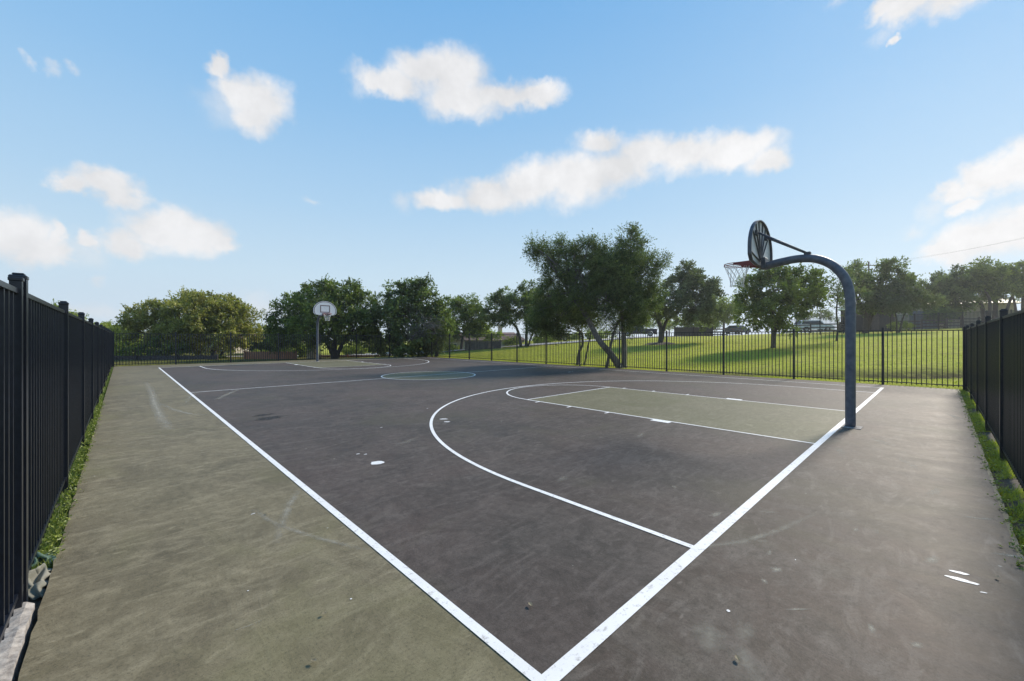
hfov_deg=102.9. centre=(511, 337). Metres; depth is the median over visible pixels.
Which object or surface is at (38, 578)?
crumpled cloth
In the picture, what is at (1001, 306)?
building
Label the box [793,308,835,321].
distant tree
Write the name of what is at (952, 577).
paint spots
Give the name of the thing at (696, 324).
distant tree
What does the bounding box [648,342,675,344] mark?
mulch ring
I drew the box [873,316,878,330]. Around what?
door
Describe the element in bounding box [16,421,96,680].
soil strip
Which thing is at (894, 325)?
shrub
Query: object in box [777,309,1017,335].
ridge fence
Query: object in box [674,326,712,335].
plank fence
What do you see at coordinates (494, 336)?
distant tree
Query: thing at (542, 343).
road
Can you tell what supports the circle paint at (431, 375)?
on the court paint at (493, 554)
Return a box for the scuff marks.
[148,387,1023,661]
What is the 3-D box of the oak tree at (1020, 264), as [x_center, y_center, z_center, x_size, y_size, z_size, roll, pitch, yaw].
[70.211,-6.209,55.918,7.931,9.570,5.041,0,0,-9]
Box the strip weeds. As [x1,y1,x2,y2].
[31,367,113,569]
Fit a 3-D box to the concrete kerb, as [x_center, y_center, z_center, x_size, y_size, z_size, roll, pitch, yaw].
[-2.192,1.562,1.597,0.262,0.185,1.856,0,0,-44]
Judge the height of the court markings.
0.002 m
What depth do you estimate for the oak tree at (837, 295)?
31.73 m
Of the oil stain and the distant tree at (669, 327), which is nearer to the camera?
the oil stain
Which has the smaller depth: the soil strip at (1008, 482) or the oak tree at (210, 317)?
the soil strip at (1008, 482)
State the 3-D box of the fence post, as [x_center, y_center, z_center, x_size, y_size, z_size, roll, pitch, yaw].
[-2.735,0.627,2.250,0.055,1.922,0.055,0,0,-44]
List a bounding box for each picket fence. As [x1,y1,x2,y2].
[0,272,111,642]
[112,331,417,366]
[418,326,965,390]
[966,309,1023,490]
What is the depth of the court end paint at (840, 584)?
2.55 m
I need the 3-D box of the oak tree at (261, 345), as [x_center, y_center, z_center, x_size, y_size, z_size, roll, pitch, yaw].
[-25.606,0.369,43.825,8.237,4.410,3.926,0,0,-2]
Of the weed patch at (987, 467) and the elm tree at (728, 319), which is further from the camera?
the elm tree at (728, 319)
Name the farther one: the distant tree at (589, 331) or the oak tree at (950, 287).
the distant tree at (589, 331)
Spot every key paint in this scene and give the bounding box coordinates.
[291,361,385,367]
[528,387,844,442]
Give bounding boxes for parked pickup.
[626,326,657,335]
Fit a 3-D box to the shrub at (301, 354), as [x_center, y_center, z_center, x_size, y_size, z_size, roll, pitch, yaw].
[-18.817,1.432,36.916,2.158,2.034,1.720,0,0,-2]
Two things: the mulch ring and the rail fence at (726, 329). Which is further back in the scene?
the rail fence at (726, 329)
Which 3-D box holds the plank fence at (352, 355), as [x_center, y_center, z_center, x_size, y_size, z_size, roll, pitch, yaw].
[-14.900,1.861,36.968,5.515,0.767,0.175,0,0,-11]
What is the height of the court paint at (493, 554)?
0.001 m
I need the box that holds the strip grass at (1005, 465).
[962,389,1023,570]
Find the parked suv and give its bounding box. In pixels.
[793,320,833,330]
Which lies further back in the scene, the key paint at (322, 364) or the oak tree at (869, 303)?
the oak tree at (869, 303)
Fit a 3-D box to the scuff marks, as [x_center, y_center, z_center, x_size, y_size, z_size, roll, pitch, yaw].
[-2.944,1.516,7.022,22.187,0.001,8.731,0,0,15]
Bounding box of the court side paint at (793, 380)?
[406,356,884,387]
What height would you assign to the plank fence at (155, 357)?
0.834 m
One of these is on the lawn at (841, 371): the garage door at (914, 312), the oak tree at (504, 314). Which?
the oak tree at (504, 314)
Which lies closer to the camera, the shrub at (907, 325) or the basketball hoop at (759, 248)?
the basketball hoop at (759, 248)
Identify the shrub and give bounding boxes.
[294,344,305,356]
[342,345,368,354]
[502,335,515,345]
[532,335,552,343]
[886,321,899,329]
[902,320,915,329]
[921,306,956,328]
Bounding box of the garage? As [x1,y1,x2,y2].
[896,303,940,329]
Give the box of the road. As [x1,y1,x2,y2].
[352,332,799,355]
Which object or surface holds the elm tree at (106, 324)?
on the lawn at (841, 371)
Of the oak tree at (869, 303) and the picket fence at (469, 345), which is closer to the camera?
the picket fence at (469, 345)
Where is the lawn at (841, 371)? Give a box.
[114,328,962,388]
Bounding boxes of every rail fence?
[713,327,741,335]
[783,316,998,332]
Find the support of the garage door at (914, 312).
in the garage
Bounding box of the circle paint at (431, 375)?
[382,371,473,379]
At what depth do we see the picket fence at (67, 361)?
2.92 m
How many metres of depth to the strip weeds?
3.63 m
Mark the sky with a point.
(252, 150)
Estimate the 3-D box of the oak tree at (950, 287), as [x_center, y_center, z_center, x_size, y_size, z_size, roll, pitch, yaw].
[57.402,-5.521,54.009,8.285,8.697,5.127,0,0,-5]
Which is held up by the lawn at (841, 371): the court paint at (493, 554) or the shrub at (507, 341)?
the shrub at (507, 341)
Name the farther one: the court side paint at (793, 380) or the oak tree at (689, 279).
the oak tree at (689, 279)
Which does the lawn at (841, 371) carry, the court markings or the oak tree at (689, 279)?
the oak tree at (689, 279)
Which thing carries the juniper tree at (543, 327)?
on the lawn at (841, 371)
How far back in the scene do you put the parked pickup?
64.84 m
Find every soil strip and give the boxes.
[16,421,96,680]
[962,394,1023,556]
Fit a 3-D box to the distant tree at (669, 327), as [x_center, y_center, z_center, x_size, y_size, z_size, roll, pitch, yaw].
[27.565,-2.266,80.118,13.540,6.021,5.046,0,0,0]
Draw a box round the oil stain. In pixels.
[257,414,278,419]
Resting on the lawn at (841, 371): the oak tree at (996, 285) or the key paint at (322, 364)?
the oak tree at (996, 285)
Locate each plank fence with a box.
[114,354,217,359]
[243,351,296,358]
[321,354,378,356]
[481,340,500,349]
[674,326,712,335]
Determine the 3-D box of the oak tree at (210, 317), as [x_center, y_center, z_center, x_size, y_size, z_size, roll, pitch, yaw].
[-28.352,-1.154,35.641,12.815,7.201,6.991,0,0,10]
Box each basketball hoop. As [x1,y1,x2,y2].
[313,301,335,361]
[724,220,862,429]
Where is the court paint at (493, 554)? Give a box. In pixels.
[161,358,879,673]
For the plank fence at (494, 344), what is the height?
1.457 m
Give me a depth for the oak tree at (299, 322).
32.91 m
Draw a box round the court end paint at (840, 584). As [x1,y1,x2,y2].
[560,385,1023,680]
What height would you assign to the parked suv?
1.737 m
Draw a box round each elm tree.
[51,298,157,355]
[695,294,742,330]
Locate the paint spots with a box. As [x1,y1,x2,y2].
[247,408,985,611]
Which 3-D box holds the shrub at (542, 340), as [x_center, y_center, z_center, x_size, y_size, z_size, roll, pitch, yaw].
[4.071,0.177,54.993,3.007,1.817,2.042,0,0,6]
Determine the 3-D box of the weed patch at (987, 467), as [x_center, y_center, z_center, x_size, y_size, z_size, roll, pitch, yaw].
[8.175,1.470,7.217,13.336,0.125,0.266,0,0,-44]
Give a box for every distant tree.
[352,332,388,352]
[462,327,505,341]
[536,329,616,340]
[618,314,681,335]
[677,319,720,330]
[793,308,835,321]
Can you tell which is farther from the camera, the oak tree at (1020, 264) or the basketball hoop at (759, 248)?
the oak tree at (1020, 264)
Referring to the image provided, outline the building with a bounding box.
[943,299,1020,327]
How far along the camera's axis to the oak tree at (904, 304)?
39.35 m
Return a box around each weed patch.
[38,401,104,558]
[956,387,1023,570]
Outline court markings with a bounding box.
[159,358,882,680]
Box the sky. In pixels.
[0,0,1023,340]
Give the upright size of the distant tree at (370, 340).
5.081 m
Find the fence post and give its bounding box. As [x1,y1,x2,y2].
[7,276,24,608]
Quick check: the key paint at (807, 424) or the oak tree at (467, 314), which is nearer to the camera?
the key paint at (807, 424)
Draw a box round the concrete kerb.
[0,602,34,680]
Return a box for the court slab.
[18,356,1023,680]
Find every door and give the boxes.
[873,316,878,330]
[910,311,936,329]
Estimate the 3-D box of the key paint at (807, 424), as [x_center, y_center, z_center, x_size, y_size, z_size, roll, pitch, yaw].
[3.690,1.515,9.176,3.660,0.001,5.790,0,0,-44]
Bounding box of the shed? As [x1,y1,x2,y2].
[837,307,894,331]
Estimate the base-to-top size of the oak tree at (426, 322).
7.622 m
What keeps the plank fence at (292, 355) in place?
on the lawn at (841, 371)
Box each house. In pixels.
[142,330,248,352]
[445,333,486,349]
[492,325,524,346]
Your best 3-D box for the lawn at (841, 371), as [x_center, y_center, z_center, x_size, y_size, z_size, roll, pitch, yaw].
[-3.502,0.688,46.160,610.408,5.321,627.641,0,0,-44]
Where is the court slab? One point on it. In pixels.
(184, 530)
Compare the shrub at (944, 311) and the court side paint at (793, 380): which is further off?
the shrub at (944, 311)
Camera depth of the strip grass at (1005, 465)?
4.84 m
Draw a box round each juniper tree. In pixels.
[520,221,673,368]
[520,291,600,364]
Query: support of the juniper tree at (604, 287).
on the lawn at (841, 371)
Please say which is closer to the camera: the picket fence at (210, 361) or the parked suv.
the picket fence at (210, 361)
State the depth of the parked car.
65.27 m
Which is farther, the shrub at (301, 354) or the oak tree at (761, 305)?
the shrub at (301, 354)
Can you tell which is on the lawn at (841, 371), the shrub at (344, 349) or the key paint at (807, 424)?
the shrub at (344, 349)
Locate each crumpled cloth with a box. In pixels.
[28,563,51,599]
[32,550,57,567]
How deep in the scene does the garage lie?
54.99 m
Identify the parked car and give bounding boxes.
[724,325,750,333]
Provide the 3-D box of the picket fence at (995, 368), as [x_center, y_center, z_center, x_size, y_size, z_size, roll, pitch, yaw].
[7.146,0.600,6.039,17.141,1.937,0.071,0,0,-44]
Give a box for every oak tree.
[108,287,267,355]
[243,323,307,352]
[261,273,383,358]
[359,272,460,357]
[446,292,492,341]
[475,278,548,346]
[642,258,729,342]
[730,263,835,347]
[812,263,873,340]
[835,256,922,332]
[872,277,948,332]
[917,264,984,327]
[959,256,1023,322]
[1003,260,1023,311]
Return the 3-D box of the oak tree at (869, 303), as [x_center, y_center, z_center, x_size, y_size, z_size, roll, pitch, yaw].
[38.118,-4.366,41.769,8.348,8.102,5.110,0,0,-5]
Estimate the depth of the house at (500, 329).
82.82 m
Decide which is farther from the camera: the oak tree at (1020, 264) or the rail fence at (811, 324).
the oak tree at (1020, 264)

